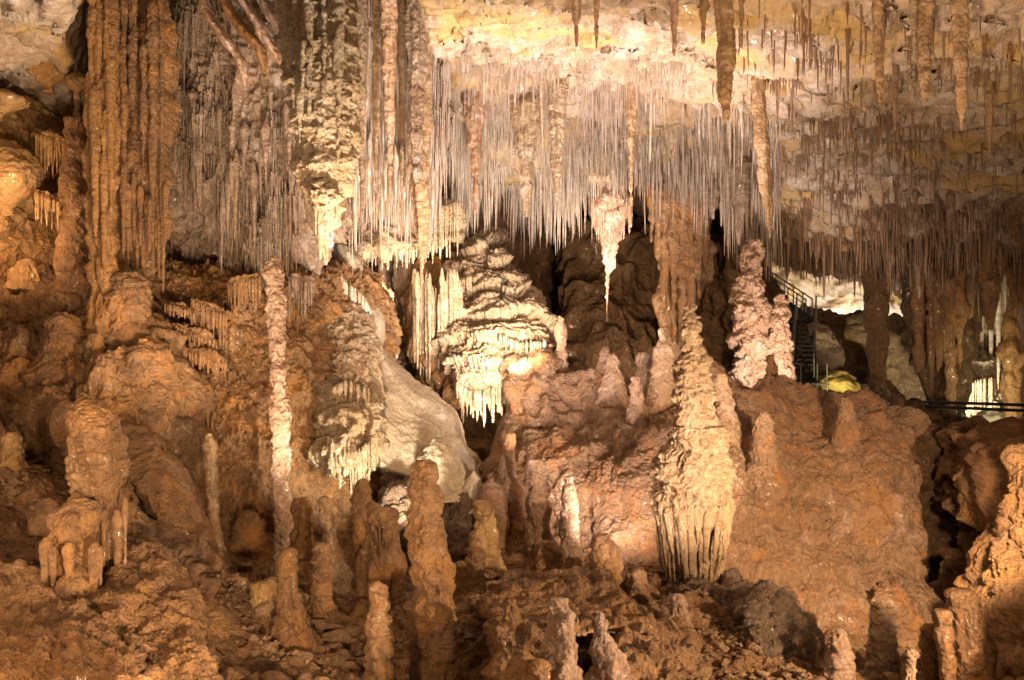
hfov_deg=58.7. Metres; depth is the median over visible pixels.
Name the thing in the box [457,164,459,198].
stalactite
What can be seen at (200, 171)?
stalactite
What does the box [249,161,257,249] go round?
stalactite
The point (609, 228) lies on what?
stalactite
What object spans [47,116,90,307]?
column
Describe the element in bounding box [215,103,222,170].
stalactite
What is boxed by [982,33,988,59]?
stalactite
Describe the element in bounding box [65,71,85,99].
boulder
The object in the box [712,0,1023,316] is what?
soda straws
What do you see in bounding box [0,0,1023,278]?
cave ceiling
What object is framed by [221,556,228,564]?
rock
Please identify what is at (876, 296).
column
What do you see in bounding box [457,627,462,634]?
rock
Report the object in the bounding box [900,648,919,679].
stalagmite
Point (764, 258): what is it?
stalactite
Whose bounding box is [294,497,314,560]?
stalagmite
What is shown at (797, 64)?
stalactite
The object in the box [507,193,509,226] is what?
stalactite
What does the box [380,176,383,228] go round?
stalactite
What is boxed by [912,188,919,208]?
stalactite
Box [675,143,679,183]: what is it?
stalactite
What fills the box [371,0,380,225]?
stalactite
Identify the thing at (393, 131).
stalactite
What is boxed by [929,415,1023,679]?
rock bank
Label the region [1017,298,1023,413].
column
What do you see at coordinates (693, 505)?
stalagmite
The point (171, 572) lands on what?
rock bank
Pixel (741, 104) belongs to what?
stalactite
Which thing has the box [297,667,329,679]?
rock
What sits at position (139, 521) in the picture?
rock slab
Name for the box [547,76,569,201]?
stalactite
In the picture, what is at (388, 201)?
stalactite
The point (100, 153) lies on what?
column
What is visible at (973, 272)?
stalactite
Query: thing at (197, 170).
stalactite
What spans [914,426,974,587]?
cave wall
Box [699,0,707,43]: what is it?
stalactite
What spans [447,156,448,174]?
stalactite
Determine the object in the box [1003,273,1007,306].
stalactite
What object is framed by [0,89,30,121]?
boulder
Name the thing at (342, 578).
stalagmite
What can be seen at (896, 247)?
stalactite
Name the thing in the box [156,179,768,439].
cave wall
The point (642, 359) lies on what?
stalagmite
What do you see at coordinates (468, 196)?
stalactite
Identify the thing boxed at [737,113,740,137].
stalactite
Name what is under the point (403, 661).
rock
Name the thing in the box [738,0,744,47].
stalactite
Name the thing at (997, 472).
rock bank
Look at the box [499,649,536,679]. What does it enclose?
stalagmite
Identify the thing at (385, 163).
stalactite
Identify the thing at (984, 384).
flowstone
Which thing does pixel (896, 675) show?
rock
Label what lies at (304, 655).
rock
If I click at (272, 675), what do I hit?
rock
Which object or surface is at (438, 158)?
soda straws
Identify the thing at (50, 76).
boulder
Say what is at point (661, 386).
stalagmite
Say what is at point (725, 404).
stalagmite
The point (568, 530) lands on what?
stalagmite
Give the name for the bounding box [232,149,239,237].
stalactite
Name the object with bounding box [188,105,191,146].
stalactite
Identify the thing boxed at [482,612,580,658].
rock slab
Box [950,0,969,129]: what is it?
stalactite
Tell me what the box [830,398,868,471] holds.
stalagmite
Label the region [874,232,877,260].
stalactite
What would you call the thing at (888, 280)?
stalactite
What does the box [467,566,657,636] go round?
rock slab
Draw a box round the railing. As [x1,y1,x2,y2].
[906,400,1023,421]
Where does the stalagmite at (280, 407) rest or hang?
on the cave floor
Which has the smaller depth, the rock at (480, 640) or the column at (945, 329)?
the rock at (480, 640)
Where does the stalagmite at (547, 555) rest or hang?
on the cave floor
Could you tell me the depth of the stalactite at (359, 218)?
12.69 m
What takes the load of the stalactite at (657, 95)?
hanging from the cave ceiling
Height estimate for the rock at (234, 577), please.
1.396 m
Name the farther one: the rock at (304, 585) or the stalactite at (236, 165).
the stalactite at (236, 165)
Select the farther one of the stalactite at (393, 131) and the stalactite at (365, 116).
the stalactite at (393, 131)
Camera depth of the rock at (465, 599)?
8.63 m
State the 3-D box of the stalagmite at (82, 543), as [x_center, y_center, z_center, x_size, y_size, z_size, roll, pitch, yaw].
[-3.189,1.367,6.792,0.606,1.876,0.959,0,0,-22]
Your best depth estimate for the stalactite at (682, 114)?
14.36 m
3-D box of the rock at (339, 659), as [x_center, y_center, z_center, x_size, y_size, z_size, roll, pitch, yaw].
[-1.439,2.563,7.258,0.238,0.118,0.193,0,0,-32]
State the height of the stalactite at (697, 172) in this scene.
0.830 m
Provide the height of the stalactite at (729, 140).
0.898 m
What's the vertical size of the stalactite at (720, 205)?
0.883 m
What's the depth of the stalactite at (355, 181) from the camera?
11.41 m
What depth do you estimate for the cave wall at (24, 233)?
12.58 m
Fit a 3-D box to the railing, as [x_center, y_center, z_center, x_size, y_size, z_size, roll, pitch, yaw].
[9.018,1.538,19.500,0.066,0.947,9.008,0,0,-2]
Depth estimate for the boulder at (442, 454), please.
11.39 m
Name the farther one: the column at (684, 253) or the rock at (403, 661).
the column at (684, 253)
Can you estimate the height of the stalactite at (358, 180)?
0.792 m
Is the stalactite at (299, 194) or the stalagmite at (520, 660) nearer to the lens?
the stalagmite at (520, 660)
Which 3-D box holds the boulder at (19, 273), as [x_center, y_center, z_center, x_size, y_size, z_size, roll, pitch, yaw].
[-6.401,-0.862,12.008,0.530,0.421,0.502,0,0,0]
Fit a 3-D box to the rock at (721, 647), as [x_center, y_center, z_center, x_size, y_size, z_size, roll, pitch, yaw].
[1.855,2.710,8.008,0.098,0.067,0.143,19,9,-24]
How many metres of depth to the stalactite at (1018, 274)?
19.36 m
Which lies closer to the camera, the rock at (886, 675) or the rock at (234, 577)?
the rock at (886, 675)
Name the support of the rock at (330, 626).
on the cave floor
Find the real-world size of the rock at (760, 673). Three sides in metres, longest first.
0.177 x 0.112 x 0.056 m
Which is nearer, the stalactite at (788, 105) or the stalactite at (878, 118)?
the stalactite at (878, 118)
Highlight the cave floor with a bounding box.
[0,437,920,679]
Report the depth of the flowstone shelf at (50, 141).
11.97 m
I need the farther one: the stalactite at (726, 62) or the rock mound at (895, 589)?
the rock mound at (895, 589)
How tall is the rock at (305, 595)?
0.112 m
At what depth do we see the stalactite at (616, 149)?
14.90 m
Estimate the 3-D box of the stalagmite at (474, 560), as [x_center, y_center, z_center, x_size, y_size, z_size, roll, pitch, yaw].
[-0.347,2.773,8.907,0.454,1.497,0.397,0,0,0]
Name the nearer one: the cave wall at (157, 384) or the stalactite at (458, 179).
the cave wall at (157, 384)
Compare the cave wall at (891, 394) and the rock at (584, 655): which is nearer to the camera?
the rock at (584, 655)
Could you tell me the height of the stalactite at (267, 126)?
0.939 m
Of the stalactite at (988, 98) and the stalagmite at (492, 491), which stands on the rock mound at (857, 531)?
the stalagmite at (492, 491)
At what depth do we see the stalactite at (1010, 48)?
9.54 m
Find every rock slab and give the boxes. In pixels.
[120,420,223,558]
[120,477,156,537]
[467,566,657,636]
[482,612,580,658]
[609,616,702,679]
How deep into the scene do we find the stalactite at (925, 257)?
18.95 m
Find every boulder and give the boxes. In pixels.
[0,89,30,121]
[0,139,46,215]
[2,258,41,289]
[26,62,74,93]
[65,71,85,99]
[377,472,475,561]
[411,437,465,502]
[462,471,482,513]
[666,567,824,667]
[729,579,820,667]
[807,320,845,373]
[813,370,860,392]
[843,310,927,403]
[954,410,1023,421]
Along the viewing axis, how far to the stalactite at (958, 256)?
19.13 m
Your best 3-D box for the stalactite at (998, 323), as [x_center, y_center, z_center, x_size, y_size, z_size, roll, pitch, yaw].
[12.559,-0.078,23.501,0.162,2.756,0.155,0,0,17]
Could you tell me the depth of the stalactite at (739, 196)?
15.39 m
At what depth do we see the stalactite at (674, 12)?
8.59 m
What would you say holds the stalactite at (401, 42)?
hanging from the cave ceiling
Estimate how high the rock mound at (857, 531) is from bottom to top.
3.713 m
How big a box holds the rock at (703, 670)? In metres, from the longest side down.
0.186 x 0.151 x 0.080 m
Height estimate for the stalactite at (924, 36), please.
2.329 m
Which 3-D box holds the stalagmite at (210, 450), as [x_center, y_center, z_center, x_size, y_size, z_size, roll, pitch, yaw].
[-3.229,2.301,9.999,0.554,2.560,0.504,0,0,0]
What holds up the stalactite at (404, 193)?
hanging from the cave ceiling
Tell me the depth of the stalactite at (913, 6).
7.88 m
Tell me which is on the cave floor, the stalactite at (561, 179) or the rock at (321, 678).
the rock at (321, 678)
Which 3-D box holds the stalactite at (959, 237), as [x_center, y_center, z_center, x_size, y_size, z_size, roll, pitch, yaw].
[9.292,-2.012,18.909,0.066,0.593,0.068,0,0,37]
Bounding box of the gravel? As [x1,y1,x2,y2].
[0,454,921,679]
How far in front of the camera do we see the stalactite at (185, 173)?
12.38 m
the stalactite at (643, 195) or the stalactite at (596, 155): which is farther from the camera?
the stalactite at (643, 195)
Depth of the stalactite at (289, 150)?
11.85 m
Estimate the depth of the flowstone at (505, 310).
14.61 m
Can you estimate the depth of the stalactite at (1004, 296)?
23.97 m
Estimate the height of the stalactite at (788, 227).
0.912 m
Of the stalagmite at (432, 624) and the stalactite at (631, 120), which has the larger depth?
the stalactite at (631, 120)
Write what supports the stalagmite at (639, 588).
on the cave floor
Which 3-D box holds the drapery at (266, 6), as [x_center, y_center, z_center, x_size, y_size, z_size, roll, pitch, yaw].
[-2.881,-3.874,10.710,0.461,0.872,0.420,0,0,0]
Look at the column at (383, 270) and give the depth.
15.74 m
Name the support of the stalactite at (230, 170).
hanging from the cave wall at (251, 107)
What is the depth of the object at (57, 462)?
9.71 m
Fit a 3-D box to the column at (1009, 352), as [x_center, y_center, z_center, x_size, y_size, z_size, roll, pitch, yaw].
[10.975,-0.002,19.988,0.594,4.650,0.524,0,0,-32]
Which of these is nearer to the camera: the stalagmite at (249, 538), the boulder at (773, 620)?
the boulder at (773, 620)
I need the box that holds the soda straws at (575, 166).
[445,42,782,279]
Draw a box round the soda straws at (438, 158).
[344,0,454,273]
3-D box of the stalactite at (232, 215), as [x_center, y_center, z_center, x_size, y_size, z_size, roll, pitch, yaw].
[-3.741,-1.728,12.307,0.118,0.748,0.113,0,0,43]
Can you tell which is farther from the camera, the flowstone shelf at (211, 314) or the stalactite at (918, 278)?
the stalactite at (918, 278)
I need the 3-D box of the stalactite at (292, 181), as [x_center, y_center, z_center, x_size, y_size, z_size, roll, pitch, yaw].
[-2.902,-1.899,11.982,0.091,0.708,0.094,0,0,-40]
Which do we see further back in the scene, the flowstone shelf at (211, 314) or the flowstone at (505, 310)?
the flowstone at (505, 310)
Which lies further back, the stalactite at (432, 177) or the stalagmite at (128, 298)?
the stalactite at (432, 177)
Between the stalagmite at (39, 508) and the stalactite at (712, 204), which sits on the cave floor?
the stalagmite at (39, 508)
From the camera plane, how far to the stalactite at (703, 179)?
16.08 m
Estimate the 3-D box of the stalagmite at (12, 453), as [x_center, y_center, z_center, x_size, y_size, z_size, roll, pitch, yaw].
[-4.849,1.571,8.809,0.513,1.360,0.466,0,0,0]
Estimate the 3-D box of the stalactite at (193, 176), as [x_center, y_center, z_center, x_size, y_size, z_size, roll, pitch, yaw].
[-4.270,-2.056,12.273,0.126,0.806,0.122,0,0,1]
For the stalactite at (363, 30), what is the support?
hanging from the cave ceiling
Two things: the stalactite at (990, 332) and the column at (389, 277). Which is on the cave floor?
the column at (389, 277)
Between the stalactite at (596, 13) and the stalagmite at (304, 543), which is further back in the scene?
the stalagmite at (304, 543)
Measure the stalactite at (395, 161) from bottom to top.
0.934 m
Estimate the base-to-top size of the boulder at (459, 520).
1.128 m
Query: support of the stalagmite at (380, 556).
on the cave floor
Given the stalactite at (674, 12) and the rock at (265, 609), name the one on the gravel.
the rock at (265, 609)
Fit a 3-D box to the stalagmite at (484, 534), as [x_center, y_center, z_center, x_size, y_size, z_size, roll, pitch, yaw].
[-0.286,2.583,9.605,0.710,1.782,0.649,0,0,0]
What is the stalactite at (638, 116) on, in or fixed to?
hanging from the cave ceiling
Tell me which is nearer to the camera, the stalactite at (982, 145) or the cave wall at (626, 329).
the stalactite at (982, 145)
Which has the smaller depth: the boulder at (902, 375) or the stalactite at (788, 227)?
the stalactite at (788, 227)
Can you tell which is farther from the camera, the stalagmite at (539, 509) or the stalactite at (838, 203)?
the stalactite at (838, 203)
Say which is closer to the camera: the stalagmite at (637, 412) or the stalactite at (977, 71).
the stalactite at (977, 71)
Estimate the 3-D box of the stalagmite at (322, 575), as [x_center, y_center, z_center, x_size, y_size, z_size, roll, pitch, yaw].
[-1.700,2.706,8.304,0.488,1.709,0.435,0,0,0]
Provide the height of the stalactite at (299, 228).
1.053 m
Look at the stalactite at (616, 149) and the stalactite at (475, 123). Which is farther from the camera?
the stalactite at (616, 149)
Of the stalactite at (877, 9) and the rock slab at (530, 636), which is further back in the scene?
the stalactite at (877, 9)
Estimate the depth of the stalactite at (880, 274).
22.34 m
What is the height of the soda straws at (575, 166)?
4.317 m
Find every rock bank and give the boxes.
[0,560,152,679]
[44,518,244,679]
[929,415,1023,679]
[963,436,1023,679]
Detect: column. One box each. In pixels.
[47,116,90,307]
[80,0,122,338]
[115,0,181,292]
[377,257,386,284]
[386,256,393,291]
[391,254,415,379]
[646,173,717,360]
[861,259,889,397]
[900,256,983,415]
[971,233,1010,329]
[995,257,1023,418]
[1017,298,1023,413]
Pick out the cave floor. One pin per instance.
(19, 546)
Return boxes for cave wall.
[0,86,87,278]
[0,260,214,504]
[147,258,402,536]
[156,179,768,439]
[165,0,369,274]
[378,58,455,206]
[554,215,786,377]
[767,257,1003,335]
[789,302,1001,388]
[876,379,968,425]
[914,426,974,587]
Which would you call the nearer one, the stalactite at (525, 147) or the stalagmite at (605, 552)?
the stalagmite at (605, 552)
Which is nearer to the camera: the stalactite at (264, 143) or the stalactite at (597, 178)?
the stalactite at (264, 143)
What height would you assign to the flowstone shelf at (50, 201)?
0.686 m
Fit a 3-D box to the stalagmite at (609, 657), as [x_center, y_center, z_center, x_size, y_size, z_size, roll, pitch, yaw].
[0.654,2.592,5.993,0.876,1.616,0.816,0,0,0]
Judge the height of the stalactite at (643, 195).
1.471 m
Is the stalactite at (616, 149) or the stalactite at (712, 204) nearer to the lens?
the stalactite at (616, 149)
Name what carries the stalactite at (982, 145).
hanging from the cave ceiling
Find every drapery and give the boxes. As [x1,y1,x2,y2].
[198,0,248,86]
[219,0,267,73]
[238,0,280,64]
[257,0,278,34]
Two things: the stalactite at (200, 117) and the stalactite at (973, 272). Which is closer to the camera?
the stalactite at (200, 117)
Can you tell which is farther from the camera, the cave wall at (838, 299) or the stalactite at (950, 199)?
the cave wall at (838, 299)
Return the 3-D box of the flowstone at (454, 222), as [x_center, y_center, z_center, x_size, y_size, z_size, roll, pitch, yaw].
[-1.841,-1.825,15.394,2.260,1.487,3.203,0,0,0]
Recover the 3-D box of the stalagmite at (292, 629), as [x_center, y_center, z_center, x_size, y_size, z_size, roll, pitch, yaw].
[-1.794,2.581,7.497,0.646,1.740,0.613,0,0,0]
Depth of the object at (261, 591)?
7.92 m
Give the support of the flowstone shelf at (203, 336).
attached to the cave wall at (240, 430)
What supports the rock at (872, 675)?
on the cave floor
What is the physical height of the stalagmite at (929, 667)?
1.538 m
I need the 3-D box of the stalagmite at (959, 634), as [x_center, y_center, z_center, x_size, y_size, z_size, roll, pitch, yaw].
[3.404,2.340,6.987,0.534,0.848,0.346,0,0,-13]
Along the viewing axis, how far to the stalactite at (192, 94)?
12.02 m
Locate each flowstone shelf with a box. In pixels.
[30,128,65,175]
[32,188,60,229]
[163,299,195,322]
[170,322,218,349]
[182,342,227,374]
[190,297,232,348]
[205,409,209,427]
[225,272,265,313]
[267,296,299,331]
[288,273,315,322]
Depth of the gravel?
7.99 m
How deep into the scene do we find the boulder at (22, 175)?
11.72 m
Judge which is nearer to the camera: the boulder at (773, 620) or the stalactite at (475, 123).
the boulder at (773, 620)
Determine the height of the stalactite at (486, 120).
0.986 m
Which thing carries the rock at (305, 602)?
on the cave floor
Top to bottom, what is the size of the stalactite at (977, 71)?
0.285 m
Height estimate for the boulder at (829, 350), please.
1.665 m
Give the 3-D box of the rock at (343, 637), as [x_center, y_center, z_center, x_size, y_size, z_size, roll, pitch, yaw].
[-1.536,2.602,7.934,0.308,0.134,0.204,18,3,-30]
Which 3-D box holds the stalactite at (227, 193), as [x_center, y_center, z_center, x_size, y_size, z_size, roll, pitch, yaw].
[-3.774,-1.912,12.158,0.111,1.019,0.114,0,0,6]
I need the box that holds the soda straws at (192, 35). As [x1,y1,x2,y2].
[161,0,364,291]
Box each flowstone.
[305,301,389,494]
[330,242,481,478]
[346,196,467,269]
[398,255,465,413]
[430,220,587,426]
[965,347,1003,416]
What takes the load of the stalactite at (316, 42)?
hanging from the cave ceiling
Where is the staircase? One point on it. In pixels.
(802, 315)
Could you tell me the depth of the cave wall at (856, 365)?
29.56 m
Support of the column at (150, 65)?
on the cave wall at (157, 384)
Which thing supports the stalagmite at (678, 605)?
on the cave floor
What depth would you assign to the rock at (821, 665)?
7.90 m
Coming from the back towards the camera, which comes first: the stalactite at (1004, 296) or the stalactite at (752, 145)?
the stalactite at (1004, 296)
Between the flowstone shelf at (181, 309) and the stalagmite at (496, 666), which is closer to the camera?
the stalagmite at (496, 666)
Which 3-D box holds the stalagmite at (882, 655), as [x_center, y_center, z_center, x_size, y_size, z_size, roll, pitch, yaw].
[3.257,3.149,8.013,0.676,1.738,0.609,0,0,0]
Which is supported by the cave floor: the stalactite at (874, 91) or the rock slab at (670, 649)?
the rock slab at (670, 649)
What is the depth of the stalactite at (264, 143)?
11.72 m
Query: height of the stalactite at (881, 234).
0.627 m
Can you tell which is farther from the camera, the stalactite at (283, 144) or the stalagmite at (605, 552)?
the stalactite at (283, 144)
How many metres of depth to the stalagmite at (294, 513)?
11.03 m
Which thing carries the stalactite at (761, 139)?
hanging from the cave ceiling
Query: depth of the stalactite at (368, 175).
11.70 m
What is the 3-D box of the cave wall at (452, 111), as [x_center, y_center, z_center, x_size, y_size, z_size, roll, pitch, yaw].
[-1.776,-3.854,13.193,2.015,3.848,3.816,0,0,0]
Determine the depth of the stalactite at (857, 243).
18.28 m
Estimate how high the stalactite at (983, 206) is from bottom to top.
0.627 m
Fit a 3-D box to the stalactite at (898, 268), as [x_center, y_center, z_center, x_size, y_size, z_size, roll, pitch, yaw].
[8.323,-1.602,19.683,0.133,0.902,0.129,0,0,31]
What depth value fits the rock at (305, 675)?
6.54 m
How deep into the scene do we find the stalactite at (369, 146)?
11.74 m
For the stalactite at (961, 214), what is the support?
hanging from the cave ceiling
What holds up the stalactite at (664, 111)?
hanging from the cave ceiling
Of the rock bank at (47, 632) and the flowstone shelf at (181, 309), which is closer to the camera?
the rock bank at (47, 632)
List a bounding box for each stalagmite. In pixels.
[0,432,30,470]
[18,312,84,387]
[26,496,57,538]
[38,396,130,598]
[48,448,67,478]
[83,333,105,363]
[104,271,152,346]
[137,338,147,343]
[202,433,231,564]
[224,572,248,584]
[228,510,273,559]
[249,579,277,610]
[261,255,297,580]
[270,547,326,654]
[289,498,298,547]
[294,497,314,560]
[309,542,344,625]
[310,496,353,594]
[349,479,379,575]
[354,506,407,604]
[362,580,396,679]
[403,459,460,679]
[452,560,469,598]
[464,546,485,596]
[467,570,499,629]
[469,499,507,573]
[473,478,509,549]
[480,599,524,679]
[495,433,526,519]
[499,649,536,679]
[522,459,556,557]
[527,658,551,679]
[529,540,563,571]
[540,597,582,679]
[554,315,569,371]
[558,475,584,562]
[560,556,582,569]
[584,610,636,679]
[588,533,627,593]
[591,354,629,412]
[596,346,609,374]
[625,376,649,428]
[625,569,652,603]
[635,352,650,391]
[644,327,675,415]
[648,302,735,584]
[665,593,692,626]
[713,373,741,447]
[725,239,772,387]
[745,411,791,536]
[763,354,778,377]
[764,294,796,382]
[812,319,818,363]
[822,628,855,679]
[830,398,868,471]
[863,598,901,676]
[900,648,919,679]
[918,623,939,679]
[931,587,987,679]
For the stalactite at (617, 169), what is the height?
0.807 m
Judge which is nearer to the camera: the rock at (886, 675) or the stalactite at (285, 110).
the rock at (886, 675)
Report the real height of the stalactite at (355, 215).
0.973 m
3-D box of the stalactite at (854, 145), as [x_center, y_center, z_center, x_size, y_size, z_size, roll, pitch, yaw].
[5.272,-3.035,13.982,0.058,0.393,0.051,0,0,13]
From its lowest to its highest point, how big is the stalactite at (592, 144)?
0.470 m
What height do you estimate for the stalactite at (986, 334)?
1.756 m
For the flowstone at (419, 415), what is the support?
attached to the cave wall at (240, 430)
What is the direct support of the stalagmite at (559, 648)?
on the cave floor
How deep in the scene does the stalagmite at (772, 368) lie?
13.95 m
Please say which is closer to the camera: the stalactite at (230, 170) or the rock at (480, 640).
the rock at (480, 640)
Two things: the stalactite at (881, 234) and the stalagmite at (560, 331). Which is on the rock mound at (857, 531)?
the stalagmite at (560, 331)
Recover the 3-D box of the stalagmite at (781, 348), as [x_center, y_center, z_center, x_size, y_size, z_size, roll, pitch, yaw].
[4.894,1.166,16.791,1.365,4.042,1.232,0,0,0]
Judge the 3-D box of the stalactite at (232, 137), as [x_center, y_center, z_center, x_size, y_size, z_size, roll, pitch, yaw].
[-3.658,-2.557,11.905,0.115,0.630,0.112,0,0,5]
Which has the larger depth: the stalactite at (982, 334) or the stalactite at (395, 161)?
the stalactite at (982, 334)
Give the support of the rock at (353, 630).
on the cave floor
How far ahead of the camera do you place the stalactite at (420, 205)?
11.44 m
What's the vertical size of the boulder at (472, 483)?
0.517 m
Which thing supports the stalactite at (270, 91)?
hanging from the cave wall at (251, 107)
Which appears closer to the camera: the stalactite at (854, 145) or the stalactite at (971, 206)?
the stalactite at (854, 145)
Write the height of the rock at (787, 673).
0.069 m
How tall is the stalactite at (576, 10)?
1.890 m
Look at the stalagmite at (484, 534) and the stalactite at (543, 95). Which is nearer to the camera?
the stalagmite at (484, 534)
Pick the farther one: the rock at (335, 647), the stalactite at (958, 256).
the stalactite at (958, 256)
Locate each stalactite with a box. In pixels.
[181,154,189,203]
[187,88,197,110]
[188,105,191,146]
[191,162,196,216]
[192,145,201,206]
[198,106,203,162]
[199,138,203,186]
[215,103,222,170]
[219,192,225,276]
[225,161,230,234]
[227,158,232,198]
[228,120,236,158]
[230,202,233,228]
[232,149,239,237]
[239,121,249,182]
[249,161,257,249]
[260,116,269,187]
[260,122,268,175]
[267,83,273,118]
[272,0,366,264]
[281,97,285,175]
[281,102,289,156]
[287,130,290,225]
[288,173,294,208]
[296,182,301,221]
[298,209,301,241]
[352,181,357,250]
[354,167,357,212]
[357,0,368,242]
[357,163,359,200]
[359,206,360,227]
[364,97,367,146]
[367,132,371,165]
[367,161,370,215]
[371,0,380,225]
[380,0,397,203]
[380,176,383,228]
[382,154,387,200]
[387,167,392,229]
[392,109,395,144]
[393,145,398,213]
[397,0,405,233]
[403,186,405,224]
[405,0,427,181]
[406,39,432,322]
[430,161,434,233]
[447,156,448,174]
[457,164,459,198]
[463,90,485,212]
[468,179,469,215]
[484,105,488,157]
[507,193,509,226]
[509,86,539,216]
[509,129,513,169]
[516,149,517,168]
[537,78,544,142]
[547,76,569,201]
[559,175,562,195]
[572,0,581,46]
[588,179,632,315]
[591,140,594,163]
[593,0,599,48]
[595,150,597,176]
[595,160,599,195]
[611,154,615,206]
[614,132,617,168]
[616,157,618,194]
[623,82,638,205]
[637,100,639,131]
[637,169,640,195]
[641,174,643,212]
[655,89,658,108]
[662,100,665,121]
[670,0,678,55]
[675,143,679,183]
[681,102,684,129]
[695,154,699,185]
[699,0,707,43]
[702,162,705,201]
[707,103,711,135]
[708,167,719,218]
[714,0,736,123]
[719,185,723,225]
[726,121,731,164]
[728,134,751,244]
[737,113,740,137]
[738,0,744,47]
[738,101,744,134]
[750,75,773,237]
[750,128,754,164]
[763,246,765,273]
[784,218,790,253]
[787,104,789,118]
[796,58,798,81]
[801,31,805,63]
[803,210,808,244]
[813,234,821,266]
[837,192,840,222]
[845,1,848,24]
[853,137,855,154]
[855,231,859,269]
[871,0,884,101]
[872,80,875,102]
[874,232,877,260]
[877,114,879,136]
[878,262,882,279]
[879,230,883,255]
[885,261,891,291]
[892,64,898,129]
[895,235,901,254]
[895,256,899,280]
[908,0,918,62]
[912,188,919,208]
[912,251,923,299]
[916,0,935,102]
[923,241,928,278]
[927,254,931,294]
[934,194,940,230]
[945,190,954,237]
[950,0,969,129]
[955,242,960,279]
[958,233,960,250]
[959,212,963,242]
[969,201,974,238]
[970,256,975,288]
[976,66,979,87]
[979,315,984,347]
[981,77,994,155]
[981,142,983,166]
[981,195,986,224]
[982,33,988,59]
[985,322,986,346]
[988,328,993,357]
[996,290,1001,389]
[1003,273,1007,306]
[1003,288,1008,311]
[1008,41,1012,73]
[1016,257,1021,297]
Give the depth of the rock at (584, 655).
7.54 m
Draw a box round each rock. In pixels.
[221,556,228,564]
[222,563,233,568]
[237,562,253,570]
[254,600,276,617]
[255,572,266,578]
[259,670,291,679]
[267,576,277,580]
[295,671,312,679]
[296,650,313,660]
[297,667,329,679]
[299,583,309,589]
[302,593,308,601]
[302,598,307,606]
[310,619,326,630]
[314,676,329,679]
[317,653,346,666]
[320,629,351,646]
[323,622,344,632]
[328,642,342,652]
[335,649,354,661]
[341,661,358,671]
[342,625,360,636]
[354,657,365,668]
[396,657,409,666]
[454,603,468,613]
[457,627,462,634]
[463,594,468,602]
[475,635,486,645]
[577,648,590,664]
[696,663,711,676]
[717,642,729,651]
[754,670,768,676]
[780,670,794,677]
[817,662,825,669]
[868,672,877,679]
[883,671,902,679]
[890,673,899,678]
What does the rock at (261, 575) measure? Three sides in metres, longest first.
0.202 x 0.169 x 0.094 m
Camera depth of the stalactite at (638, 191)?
20.37 m
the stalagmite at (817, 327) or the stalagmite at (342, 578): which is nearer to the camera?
the stalagmite at (342, 578)
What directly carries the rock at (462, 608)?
on the cave floor
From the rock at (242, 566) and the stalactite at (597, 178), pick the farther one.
the stalactite at (597, 178)
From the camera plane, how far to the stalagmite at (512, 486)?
11.52 m
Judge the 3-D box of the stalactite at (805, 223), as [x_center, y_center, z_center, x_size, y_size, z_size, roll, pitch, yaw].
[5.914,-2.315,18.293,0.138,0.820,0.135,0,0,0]
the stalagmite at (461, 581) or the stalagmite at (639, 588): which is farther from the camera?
the stalagmite at (461, 581)
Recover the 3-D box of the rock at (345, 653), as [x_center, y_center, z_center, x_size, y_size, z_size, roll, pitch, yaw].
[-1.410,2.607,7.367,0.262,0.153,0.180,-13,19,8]
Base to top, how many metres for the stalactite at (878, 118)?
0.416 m
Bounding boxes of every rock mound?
[478,342,944,639]
[870,571,926,650]
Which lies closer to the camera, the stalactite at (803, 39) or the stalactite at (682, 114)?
the stalactite at (803, 39)
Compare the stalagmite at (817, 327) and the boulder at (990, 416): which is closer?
the boulder at (990, 416)
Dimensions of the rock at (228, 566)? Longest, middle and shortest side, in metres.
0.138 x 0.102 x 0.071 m
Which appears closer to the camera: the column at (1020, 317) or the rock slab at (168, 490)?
the rock slab at (168, 490)
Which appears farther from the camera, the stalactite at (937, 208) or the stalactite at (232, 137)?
the stalactite at (937, 208)
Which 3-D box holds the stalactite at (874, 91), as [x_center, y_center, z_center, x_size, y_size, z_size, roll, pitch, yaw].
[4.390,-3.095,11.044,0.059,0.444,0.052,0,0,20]
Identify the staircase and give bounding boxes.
[772,272,827,390]
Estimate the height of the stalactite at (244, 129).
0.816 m
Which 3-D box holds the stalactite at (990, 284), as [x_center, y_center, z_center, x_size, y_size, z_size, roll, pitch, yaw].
[10.028,-1.525,19.010,1.054,2.628,0.928,0,0,0]
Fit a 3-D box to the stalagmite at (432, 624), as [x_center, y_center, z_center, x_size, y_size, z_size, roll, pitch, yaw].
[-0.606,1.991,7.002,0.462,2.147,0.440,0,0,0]
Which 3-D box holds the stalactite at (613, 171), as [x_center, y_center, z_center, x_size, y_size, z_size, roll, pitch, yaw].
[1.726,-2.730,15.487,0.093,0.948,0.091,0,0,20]
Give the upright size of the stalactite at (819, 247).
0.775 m
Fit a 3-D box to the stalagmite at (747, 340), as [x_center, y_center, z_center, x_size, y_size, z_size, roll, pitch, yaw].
[4.503,0.663,17.001,1.898,5.093,1.702,0,0,0]
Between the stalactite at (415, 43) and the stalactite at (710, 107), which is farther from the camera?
the stalactite at (710, 107)
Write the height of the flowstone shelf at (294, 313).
0.591 m
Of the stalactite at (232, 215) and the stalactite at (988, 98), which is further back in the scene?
the stalactite at (232, 215)
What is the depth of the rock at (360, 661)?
7.54 m

